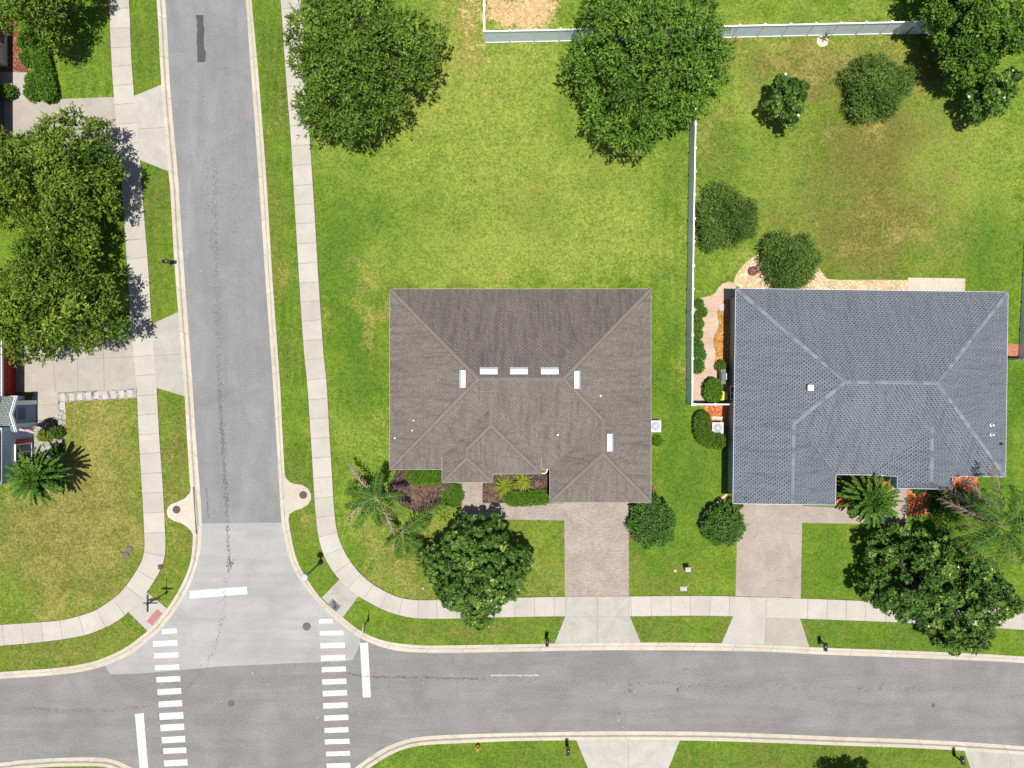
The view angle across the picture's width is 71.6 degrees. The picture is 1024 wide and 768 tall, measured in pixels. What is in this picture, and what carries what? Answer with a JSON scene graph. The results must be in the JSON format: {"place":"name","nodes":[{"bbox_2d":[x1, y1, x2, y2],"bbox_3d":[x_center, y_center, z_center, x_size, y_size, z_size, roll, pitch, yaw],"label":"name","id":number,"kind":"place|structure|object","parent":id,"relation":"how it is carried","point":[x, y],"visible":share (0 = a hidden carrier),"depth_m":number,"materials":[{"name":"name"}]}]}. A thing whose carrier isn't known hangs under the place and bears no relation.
{"place":"outdoors","nodes":[
{"label":"outdoors","id":0,"kind":"place"},
{"bbox_2d":[0,72,27,100],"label":"path","id":1,"kind":"structure","parent":0,"point":[16,79],"depth_m":54.88,"materials":[{"name":"concrete"}]},
{"bbox_2d":[34,391,57,419],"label":"path","id":2,"kind":"structure","parent":0,"point":[47,405],"depth_m":54.88,"materials":[{"name":"concrete"}]},
{"bbox_2d":[3,97,119,162],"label":"driveway","id":3,"kind":"structure","parent":0,"point":[22,115],"depth_m":54.88,"materials":[{"name":"concrete"}]},
{"bbox_2d":[16,325,135,392],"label":"driveway","id":4,"kind":"structure","parent":0,"point":[109,366],"depth_m":54.88,"materials":[{"name":"concrete"}]},
{"bbox_2d":[0,0,165,645],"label":"sidewalk","id":5,"kind":"structure","parent":0,"point":[124,601],"depth_m":54.88,"materials":[{"name":"concrete"}]},
{"bbox_2d":[134,85,167,170],"bbox_3d":[-27.898,-19.700,54.904,2.175,0.053,6.717,-5,90,0],"label":"driveway apron","id":6,"kind":"object","parent":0,"point":[150,125],"visible":1,"depth_m":54.88,"materials":[{"name":"concrete"}]},
{"bbox_2d":[152,312,184,395],"bbox_3d":[-26.590,-2.232,54.904,2.194,0.053,6.589,-4,90,0],"label":"driveway apron","id":7,"kind":"object","parent":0,"point":[167,353],"visible":1,"depth_m":54.88,"materials":[{"name":"concrete"}]},
{"bbox_2d":[165,0,280,522],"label":"road north leg","id":8,"kind":"object","parent":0,"point":[252,491],"visible":1,"depth_m":55.00,"materials":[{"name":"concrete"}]},
{"bbox_2d":[196,15,205,61],"bbox_3d":[-24.083,-26.762,54.993,0.710,0.004,3.693,-2,90,0],"label":"road patch","id":9,"kind":"object","parent":8,"relation":"on","point":[201,54],"visible":1,"depth_m":54.99,"materials":[{"name":"asphalt"}]},
{"bbox_2d":[208,163,229,508],"bbox_3d":[-22.703,-3.857,54.981,1.057,0.013,27.115,-1,90,0],"label":"road crack","id":10,"kind":"object","parent":8,"relation":"on","point":[218,333],"visible":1,"depth_m":54.98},
{"bbox_2d":[218,389,230,572],"bbox_3d":[-22.224,7.498,54.983,0.507,0.009,14.312,-3,90,0],"label":"road crack","id":11,"kind":"object","parent":8,"relation":"on","point":[222,434],"visible":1,"depth_m":54.98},
{"bbox_2d":[0,0,1023,767],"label":"lawn","id":12,"kind":"structure","parent":0,"point":[490,166],"depth_m":54.90,"materials":[{"name":"green plant"}]},
{"bbox_2d":[0,6,7,139],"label":"pale house","id":13,"kind":"structure","parent":12,"relation":"on","point":[3,50],"depth_m":54.56,"materials":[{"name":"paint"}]},
{"bbox_2d":[3,20,28,71],"bbox_3d":[-38.306,-26.529,54.914,2.066,0.040,4.793,0,90,0],"label":"red mulch bed","id":14,"kind":"object","parent":12,"relation":"on","point":[14,64],"visible":0.5,"depth_m":54.89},
{"bbox_2d":[17,47,33,67],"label":"shrub","id":15,"kind":"object","parent":14,"relation":"on","point":[23,54],"visible":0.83,"depth_m":54.26,"materials":[{"name":"green plant"}]},
{"bbox_2d":[0,339,36,484],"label":"blue house","id":16,"kind":"structure","parent":12,"relation":"on","point":[16,412],"depth_m":52.90,"materials":[{"name":"paint"}]},
{"bbox_2d":[3,339,15,395],"bbox_3d":[-38.395,-1.240,53.950,0.080,2.100,4.300,0,90,0],"label":"garage door","id":17,"kind":"structure","parent":16,"relation":"in","point":[9,372],"depth_m":54.08,"materials":[{"name":"red paint"}]},
{"bbox_2d":[14,442,31,461],"bbox_3d":[-37.016,5.145,53.780,0.100,1.850,1.300,0,90,0],"label":"window","id":18,"kind":"structure","parent":16,"relation":"in","point":[26,448],"depth_m":53.80,"materials":[{"name":"white paint"}]},
{"bbox_2d":[22,82,41,103],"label":"shrub","id":19,"kind":"object","parent":12,"relation":"on","point":[30,94],"visible":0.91,"depth_m":54.26,"materials":[{"name":"green plant"}]},
{"bbox_2d":[5,446,73,506],"bbox_3d":[-34.613,6.745,52.625,4.358,4.749,4.470,0,90,0],"label":"feather palm","id":20,"kind":"object","parent":12,"relation":"on","point":[28,477],"visible":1,"depth_m":51.25,"materials":[{"name":"green plant"}]},
{"bbox_2d":[0,0,86,55],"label":"shade tree","id":21,"kind":"object","parent":12,"relation":"on","point":[43,35],"visible":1,"depth_m":50.35,"materials":[{"name":"green plant"}]},
{"bbox_2d":[27,26,60,104],"bbox_3d":[-35.923,-24.349,54.387,1.630,1.445,5.812,-12,90,0],"label":"clipped hedge","id":22,"kind":"object","parent":12,"relation":"on","point":[45,73],"visible":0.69,"depth_m":54.01,"materials":[{"name":"green plant"}]},
{"bbox_2d":[34,419,65,461],"bbox_3d":[-35.723,4.360,54.914,2.438,0.040,3.347,0,90,0],"label":"pebble bed","id":23,"kind":"object","parent":12,"relation":"on","point":[46,446],"visible":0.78,"depth_m":54.89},
{"bbox_2d":[35,428,51,441],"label":"shrub","id":24,"kind":"object","parent":23,"relation":"on","point":[43,435],"visible":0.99,"depth_m":54.37,"materials":[{"name":"green plant"}]},
{"bbox_2d":[41,418,57,431],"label":"shrub","id":25,"kind":"object","parent":23,"relation":"on","point":[47,423],"visible":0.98,"depth_m":54.39,"materials":[{"name":"black plant"}]},
{"bbox_2d":[48,425,65,440],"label":"shrub","id":26,"kind":"object","parent":23,"relation":"on","point":[56,432],"visible":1,"depth_m":54.35,"materials":[{"name":"green plant"}]},
{"bbox_2d":[0,101,129,259],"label":"shade tree","id":27,"kind":"object","parent":12,"relation":"on","point":[42,152],"visible":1,"depth_m":49.95,"materials":[{"name":"green plant"}]},
{"bbox_2d":[0,225,136,367],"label":"shade tree","id":28,"kind":"object","parent":12,"relation":"on","point":[47,267],"visible":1,"depth_m":49.68,"materials":[{"name":"green plant"}]},
{"bbox_2d":[58,388,136,420],"bbox_3d":[-32.079,1.613,54.909,6.239,0.030,2.189,-4,90,0],"label":"gravel strip","id":29,"kind":"object","parent":12,"relation":"on","point":[62,415],"visible":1,"depth_m":54.89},
{"bbox_2d":[129,593,166,630],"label":"kerb ramp","id":30,"kind":"structure","parent":12,"relation":"on","point":[139,613],"depth_m":54.87,"materials":[{"name":"concrete"}]},
{"bbox_2d":[322,580,357,616],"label":"kerb ramp","id":31,"kind":"structure","parent":12,"relation":"on","point":[341,594],"depth_m":54.87,"materials":[{"name":"concrete"}]},
{"bbox_2d":[278,0,451,150],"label":"shade tree","id":32,"kind":"object","parent":12,"relation":"on","point":[340,53],"visible":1,"depth_m":49.16,"materials":[{"name":"green plant"}]},
{"bbox_2d":[343,462,406,535],"bbox_3d":[-10.207,8.716,52.989,5.310,4.021,4.870,12,90,0],"label":"queen palm","id":33,"kind":"object","parent":12,"relation":"on","point":[364,493],"visible":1,"depth_m":51.60,"materials":[{"name":"green plant"}]},
{"bbox_2d":[383,502,446,560],"bbox_3d":[-7.097,11.266,53.973,5.645,2.137,3.841,-22,90,0],"label":"queen palm","id":34,"kind":"object","parent":12,"relation":"on","point":[401,546],"visible":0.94,"depth_m":53.36,"materials":[{"name":"green plant"}]},
{"bbox_2d":[389,470,441,512],"bbox_3d":[-6.653,8.306,54.914,5.702,0.040,3.388,0,90,0],"label":"mulch bed","id":35,"kind":"object","parent":12,"relation":"on","point":[400,483],"visible":0.54,"depth_m":54.89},
{"bbox_2d":[410,485,426,501],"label":"ornamental grass","id":36,"kind":"object","parent":35,"relation":"on","point":[419,492],"depth_m":54.66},
{"bbox_2d":[404,470,441,485],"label":"clipped hedge","id":37,"kind":"object","parent":35,"relation":"on","point":[424,477],"visible":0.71,"depth_m":54.04,"materials":[{"name":"green plant"}]},
{"bbox_2d":[441,483,464,507],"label":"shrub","id":38,"kind":"object","parent":35,"relation":"on","point":[453,496],"visible":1,"depth_m":54.55,"materials":[{"name":"green plant"}]},
{"bbox_2d":[415,510,535,630],"bbox_3d":[-2.486,13.590,51.923,7.924,6.054,7.989,-43,90,0],"label":"magnolia tree","id":39,"kind":"object","parent":12,"relation":"on","point":[503,586],"visible":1,"depth_m":51.28,"materials":[{"name":"green plant"}]},
{"bbox_2d":[483,472,548,502],"bbox_3d":[0.351,7.975,54.914,5.248,0.040,2.397,0,90,0],"label":"mulch bed","id":40,"kind":"object","parent":12,"relation":"on","point":[544,478],"visible":0.3,"depth_m":54.89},
{"bbox_2d":[482,486,498,502],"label":"ornamental grass","id":41,"kind":"object","parent":40,"relation":"on","point":[489,493],"depth_m":54.67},
{"bbox_2d":[494,474,513,498],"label":"spiky plant","id":42,"kind":"object","parent":40,"relation":"on","point":[502,487],"visible":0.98,"depth_m":54.55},
{"bbox_2d":[512,474,534,492],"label":"spiky plant","id":43,"kind":"object","parent":40,"relation":"on","point":[522,482],"visible":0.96,"depth_m":54.46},
{"bbox_2d":[503,489,548,506],"bbox_3d":[1.180,8.748,54.457,3.708,1.135,1.488,0,90,0],"label":"clipped hedge","id":44,"kind":"object","parent":40,"relation":"on","point":[516,498],"visible":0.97,"depth_m":54.23,"materials":[{"name":"green plant"}]},
{"bbox_2d":[389,288,651,503],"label":"brown house","id":45,"kind":"structure","parent":12,"relation":"on","point":[485,385],"depth_m":51.10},
{"bbox_2d":[629,481,655,539],"bbox_3d":[10.227,9.793,54.914,2.355,0.040,4.545,0,90,0],"label":"mulch bed","id":46,"kind":"object","parent":12,"relation":"on","point":[631,504],"visible":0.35,"depth_m":54.89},
{"bbox_2d":[625,491,677,551],"bbox_3d":[10.590,10.561,53.677,3.923,2.426,4.267,-34,90,0],"label":"clipped bush","id":47,"kind":"object","parent":46,"relation":"on","point":[651,524],"visible":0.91,"depth_m":53.21,"materials":[{"name":"green plant"}]},
{"bbox_2d":[556,0,736,155],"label":"shade tree","id":48,"kind":"object","parent":12,"relation":"on","point":[637,21],"visible":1,"depth_m":48.55,"materials":[{"name":"green plant"}]},
{"bbox_2d":[651,419,660,431],"bbox_3d":[10.944,3.214,54.502,1.050,0.795,1.050,0,90,0],"label":"air conditioner","id":49,"kind":"object","parent":12,"relation":"on","point":[655,425],"visible":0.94,"depth_m":54.15,"materials":[{"name":"metal"}]},
{"bbox_2d":[686,28,698,405],"bbox_3d":[13.689,-12.553,54.013,0.274,1.975,28.379,1,90,0],"label":"vinyl fence","id":50,"kind":"object","parent":12,"relation":"on","point":[690,272],"visible":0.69,"depth_m":53.97,"materials":[{"name":"plastic"}]},
{"bbox_2d":[693,360,705,374],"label":"shrub","id":51,"kind":"object","parent":12,"relation":"on","point":[698,366],"visible":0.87,"depth_m":54.11,"materials":[{"name":"green plant"}]},
{"bbox_2d":[693,347,706,360],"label":"shrub","id":52,"kind":"object","parent":12,"relation":"on","point":[701,355],"visible":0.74,"depth_m":54.10,"materials":[{"name":"green plant"}]},
{"bbox_2d":[690,410,727,450],"bbox_3d":[14.907,3.725,54.328,2.066,1.391,3.582,-36,90,0],"label":"clipped hedge","id":53,"kind":"object","parent":12,"relation":"on","point":[705,435],"visible":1,"depth_m":53.92,"materials":[{"name":"green plant"}]},
{"bbox_2d":[483,0,935,43],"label":"vinyl fence","id":54,"kind":"object","parent":12,"relation":"on","point":[892,27],"visible":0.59,"depth_m":53.88,"materials":[{"name":"plastic"}]},
{"bbox_2d":[693,382,728,402],"bbox_3d":[15.372,0.640,54.914,3.140,0.040,1.777,0,90,0],"label":"side path pad","id":55,"kind":"object","parent":12,"relation":"on","point":[697,394],"visible":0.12,"depth_m":54.89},
{"bbox_2d":[700,377,723,402],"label":"clipped hedge","id":56,"kind":"object","parent":12,"relation":"on","point":[712,390],"visible":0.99,"depth_m":53.90,"materials":[{"name":"green plant"}]},
{"bbox_2d":[704,405,728,425],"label":"orange mulch bed","id":57,"kind":"object","parent":12,"relation":"on","point":[720,410],"visible":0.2,"depth_m":54.89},
{"bbox_2d":[710,421,723,433],"bbox_3d":[15.704,3.356,54.502,1.050,0.795,1.050,0,90,0],"label":"air conditioner","id":58,"kind":"object","parent":12,"relation":"on","point":[717,426],"visible":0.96,"depth_m":54.15,"materials":[{"name":"metal"}]},
{"bbox_2d":[714,299,729,367],"bbox_3d":[16.343,-3.905,54.908,1.446,0.040,5.330,0,90,0],"label":"rust gravel bed","id":59,"kind":"object","parent":12,"relation":"on","point":[720,337],"visible":0.82,"depth_m":54.89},
{"bbox_2d":[695,177,761,254],"bbox_3d":[16.347,-12.781,53.376,5.443,3.856,6.008,0,90,0],"label":"weeping shrub","id":60,"kind":"object","parent":12,"relation":"on","point":[722,207],"visible":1,"depth_m":53.18,"materials":[{"name":"green plant"}]},
{"bbox_2d":[762,73,810,131],"bbox_3d":[20.260,-20.867,52.419,3.162,5.062,3.882,22,90,0],"label":"magnolia tree","id":61,"kind":"object","parent":12,"relation":"on","point":[788,83],"visible":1,"depth_m":51.73,"materials":[{"name":"green plant"}]},
{"bbox_2d":[734,253,907,289],"bbox_3d":[23.884,-8.554,54.912,13.554,0.040,3.554,0,90,0],"label":"gravel bed","id":62,"kind":"object","parent":12,"relation":"on","point":[744,278],"visible":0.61,"depth_m":54.89,"materials":[{"name":"gravel"}]},
{"bbox_2d":[758,229,825,288],"bbox_3d":[21.169,-9.164,53.404,5.193,3.761,5.698,0,90,0],"label":"weeping shrub","id":63,"kind":"object","parent":62,"relation":"on","point":[795,263],"visible":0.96,"depth_m":53.13,"materials":[{"name":"green plant"}]},
{"bbox_2d":[835,475,892,506],"bbox_3d":[27.190,8.161,54.915,4.793,0.040,2.686,0,90,0],"label":"orange mulch bed","id":64,"kind":"object","parent":12,"relation":"on","point":[839,500],"visible":0.14,"depth_m":54.90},
{"bbox_2d":[836,475,846,493],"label":"clipped hedge","id":65,"kind":"object","parent":64,"relation":"on","point":[840,485],"visible":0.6,"depth_m":54.08,"materials":[{"name":"green plant"}]},
{"bbox_2d":[727,288,1008,504],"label":"grey house","id":66,"kind":"structure","parent":12,"relation":"on","point":[905,389],"depth_m":51.04,"materials":[{"name":"grey"}]},
{"bbox_2d":[837,473,903,528],"bbox_3d":[26.461,8.401,52.983,4.262,4.034,4.415,-42,90,0],"label":"feather palm","id":67,"kind":"object","parent":12,"relation":"on","point":[869,498],"visible":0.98,"depth_m":51.76,"materials":[{"name":"green plant"}]},
{"bbox_2d":[833,49,920,124],"bbox_3d":[27.566,-22.598,53.447,6.214,3.620,5.923,0,90,0],"label":"weeping shrub","id":68,"kind":"object","parent":12,"relation":"on","point":[883,92],"visible":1,"depth_m":53.10,"materials":[{"name":"green plant"}]},
{"bbox_2d":[856,516,967,625],"bbox_3d":[29.490,13.869,51.959,7.897,5.983,8.024,0,90,0],"label":"magnolia tree","id":69,"kind":"object","parent":12,"relation":"on","point":[901,605],"visible":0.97,"depth_m":51.38,"materials":[{"name":"green plant"}]},
{"bbox_2d":[907,489,931,514],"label":"orange mulch bed","id":70,"kind":"object","parent":12,"relation":"on","point":[918,504],"visible":0.65,"depth_m":54.89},
{"bbox_2d":[926,489,945,499],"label":"shrub","id":71,"kind":"object","parent":12,"relation":"on","point":[936,493],"visible":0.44,"depth_m":54.42,"materials":[{"name":"green plant"}]},
{"bbox_2d":[908,278,964,290],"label":"patio","id":72,"kind":"structure","parent":12,"relation":"on","point":[936,284],"depth_m":54.88,"materials":[{"name":"concrete"}]},
{"bbox_2d":[926,498,946,515],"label":"shrub","id":73,"kind":"object","parent":12,"relation":"on","point":[935,509],"visible":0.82,"depth_m":54.50,"materials":[{"name":"green plant"}]},
{"bbox_2d":[906,0,981,45],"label":"shade tree","id":74,"kind":"object","parent":12,"relation":"on","point":[936,8],"visible":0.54,"depth_m":50.47,"materials":[{"name":"green plant"}]},
{"bbox_2d":[900,544,1023,656],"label":"magnolia tree","id":75,"kind":"object","parent":12,"relation":"on","point":[987,624],"visible":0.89,"depth_m":51.07,"materials":[{"name":"green plant"}]},
{"bbox_2d":[949,477,977,492],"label":"orange mulch bed","id":76,"kind":"object","parent":12,"relation":"on","point":[957,483],"visible":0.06,"depth_m":54.89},
{"bbox_2d":[930,0,1023,91],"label":"shade tree","id":77,"kind":"object","parent":12,"relation":"on","point":[998,24],"visible":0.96,"depth_m":49.86,"materials":[{"name":"green plant"}]},
{"bbox_2d":[936,464,1023,572],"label":"queen palm","id":78,"kind":"object","parent":12,"relation":"on","point":[990,522],"visible":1,"depth_m":47.99,"materials":[{"name":"green plant"}]},
{"bbox_2d":[962,66,1023,126],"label":"magnolia tree","id":79,"kind":"object","parent":12,"relation":"on","point":[991,85],"visible":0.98,"depth_m":51.65,"materials":[{"name":"green plant"}]},
{"bbox_2d":[1007,344,1018,358],"bbox_3d":[38.802,-2.500,54.908,1.074,0.040,1.198,0,90,0],"label":"brick pad","id":80,"kind":"object","parent":12,"relation":"on","point":[1013,350],"visible":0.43,"depth_m":54.89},
{"bbox_2d":[1008,261,1023,359],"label":"vinyl fence","id":81,"kind":"object","parent":12,"relation":"on","point":[1021,346],"visible":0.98,"depth_m":54.72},
{"bbox_2d":[0,638,1023,767],"bbox_3d":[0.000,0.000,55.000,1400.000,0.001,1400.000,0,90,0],"label":"road","id":82,"kind":"structure","parent":0,"point":[269,719],"depth_m":55.00,"materials":[{"name":"asphalt"}]},
{"bbox_2d":[0,757,131,767],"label":"kerb","id":83,"kind":"structure","parent":82,"relation":"on","point":[72,761],"depth_m":54.98,"materials":[{"name":"concrete"}]},
{"bbox_2d":[0,0,201,678],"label":"kerb","id":84,"kind":"structure","parent":82,"relation":"on","point":[151,632],"depth_m":54.97,"materials":[{"name":"concrete"}]},
{"bbox_2d":[167,485,194,535],"bbox_3d":[-25.599,9.752,54.912,2.190,0.100,3.967,0,90,0],"label":"storm inlet","id":85,"kind":"object","parent":84,"relation":"on","point":[185,515],"visible":1,"depth_m":54.86,"materials":[{"name":"concrete"}]},
{"bbox_2d":[135,713,147,767],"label":"stop line marking","id":86,"kind":"object","parent":82,"relation":"on","point":[141,739],"visible":1,"depth_m":54.99,"materials":[{"name":"paint"}]},
{"bbox_2d":[153,628,187,766],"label":"crosswalk marking","id":87,"kind":"object","parent":82,"relation":"on","point":[171,727],"visible":1,"depth_m":54.99,"materials":[{"name":"paint"}]},
{"bbox_2d":[105,522,359,673],"bbox_3d":[-21.653,16.601,54.994,19.835,0.004,11.756,0,90,0],"label":"road pale overlay","id":88,"kind":"object","parent":82,"relation":"on","point":[270,613],"visible":0.98,"depth_m":54.99,"materials":[{"name":"concrete"}]},
{"bbox_2d":[190,586,247,598],"bbox_3d":[-22.741,16.156,54.989,4.497,0.004,0.604,-4,90,0],"label":"stop line marking","id":89,"kind":"object","parent":88,"relation":"on","point":[217,592],"visible":1,"depth_m":54.99,"materials":[{"name":"paint"}]},
{"bbox_2d":[319,619,350,767],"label":"crosswalk marking","id":90,"kind":"object","parent":82,"relation":"on","point":[337,704],"visible":1,"depth_m":54.99,"materials":[{"name":"paint"}]},
{"bbox_2d":[360,642,370,697],"bbox_3d":[-11.353,22.159,54.989,0.622,0.004,4.250,-3,90,0],"label":"stop line marking","id":91,"kind":"object","parent":82,"relation":"on","point":[364,652],"visible":1,"depth_m":54.99,"materials":[{"name":"paint"}]},
{"bbox_2d":[345,672,477,679],"bbox_3d":[-7.775,22.738,54.985,10.358,0.005,0.416,2,90,0],"label":"road crack","id":92,"kind":"object","parent":82,"relation":"on","point":[413,677],"visible":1,"depth_m":54.98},
{"bbox_2d":[246,0,1023,662],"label":"kerb","id":93,"kind":"structure","parent":82,"relation":"on","point":[334,614],"depth_m":54.98,"materials":[{"name":"concrete"}]},
{"bbox_2d":[283,474,310,518],"bbox_3d":[-16.632,8.698,54.912,2.190,0.100,3.512,0,90,0],"label":"storm inlet","id":94,"kind":"object","parent":93,"relation":"on","point":[294,501],"visible":1,"depth_m":54.86,"materials":[{"name":"concrete"}]},
{"bbox_2d":[355,731,1023,767],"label":"kerb","id":95,"kind":"structure","parent":82,"relation":"on","point":[377,757],"depth_m":54.97,"materials":[{"name":"concrete"}]},
{"bbox_2d":[462,483,563,520],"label":"path","id":96,"kind":"structure","parent":0,"point":[473,503],"depth_m":54.89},
{"bbox_2d":[564,503,628,595],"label":"driveway","id":97,"kind":"structure","parent":0,"point":[596,541],"depth_m":54.88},
{"bbox_2d":[565,596,628,616],"bbox_3d":[6.601,17.194,54.891,4.938,0.053,1.562,0,90,0],"label":"sidewalk crossing","id":98,"kind":"object","parent":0,"point":[596,606],"visible":1,"depth_m":54.87,"materials":[{"name":"concrete"}]},
{"bbox_2d":[555,616,639,642],"bbox_3d":[6.632,18.967,54.904,6.653,0.053,2.149,0,90,0],"label":"driveway apron","id":99,"kind":"object","parent":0,"point":[597,630],"visible":1,"depth_m":54.88,"materials":[{"name":"concrete"}]},
{"bbox_2d":[576,740,679,767],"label":"driveway apron","id":100,"kind":"object","parent":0,"point":[628,753],"visible":1,"depth_m":54.88,"materials":[{"name":"concrete"}]},
{"bbox_2d":[280,0,1023,629],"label":"sidewalk","id":101,"kind":"structure","parent":0,"point":[348,574],"depth_m":54.87,"materials":[{"name":"concrete"}]},
{"bbox_2d":[693,282,735,384],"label":"side path","id":102,"kind":"structure","parent":0,"point":[724,291],"depth_m":54.89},
{"bbox_2d":[722,616,765,644],"bbox_3d":[17.944,19.050,54.906,3.450,0.050,2.190,0,90,0],"label":"driveway apron","id":103,"kind":"object","parent":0,"point":[745,630],"visible":1,"depth_m":54.88,"materials":[{"name":"concrete"}]},
{"bbox_2d":[734,597,799,617],"bbox_3d":[19.731,17.275,54.891,5.083,0.053,1.690,0,90,0],"label":"sidewalk crossing","id":104,"kind":"object","parent":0,"point":[769,607],"visible":1,"depth_m":54.87,"materials":[{"name":"concrete"}]},
{"bbox_2d":[735,504,802,597],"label":"driveway","id":105,"kind":"structure","parent":0,"point":[768,554],"depth_m":54.88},
{"bbox_2d":[765,617,808,646],"bbox_3d":[21.252,19.174,54.904,3.447,0.053,2.314,0,90,0],"label":"driveway apron","id":106,"kind":"object","parent":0,"point":[785,631],"visible":1,"depth_m":54.88,"materials":[{"name":"concrete"}]},
{"bbox_2d":[802,487,906,524],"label":"path","id":107,"kind":"structure","parent":0,"point":[812,514],"depth_m":54.89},
{"bbox_2d":[965,751,1023,767],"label":"driveway apron","id":108,"kind":"object","parent":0,"point":[975,759],"visible":1,"depth_m":54.88,"materials":[{"name":"concrete"}]},
{"bbox_3d":[-38.843,-22.686,54.750,0.800,0.400,0.800,0,90,0],"label":"planter box","id":109,"kind":"object","parent":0,"visible":0},
{"bbox_2d":[0,82,18,100],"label":"box shrub","id":110,"kind":"object","parent":109,"relation":"in","point":[8,91],"visible":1,"depth_m":54.15,"materials":[{"name":"green plant"}]},
{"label":"mulch bed","id":111,"kind":"object","parent":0,"visible":0},
{"bbox_2d":[699,499,748,547],"bbox_3d":[16.056,10.725,53.673,3.512,2.434,3.540,36,90,0],"label":"clipped bush","id":112,"kind":"object","parent":111,"relation":"on","point":[725,524],"visible":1,"depth_m":53.23,"materials":[{"name":"green plant"}]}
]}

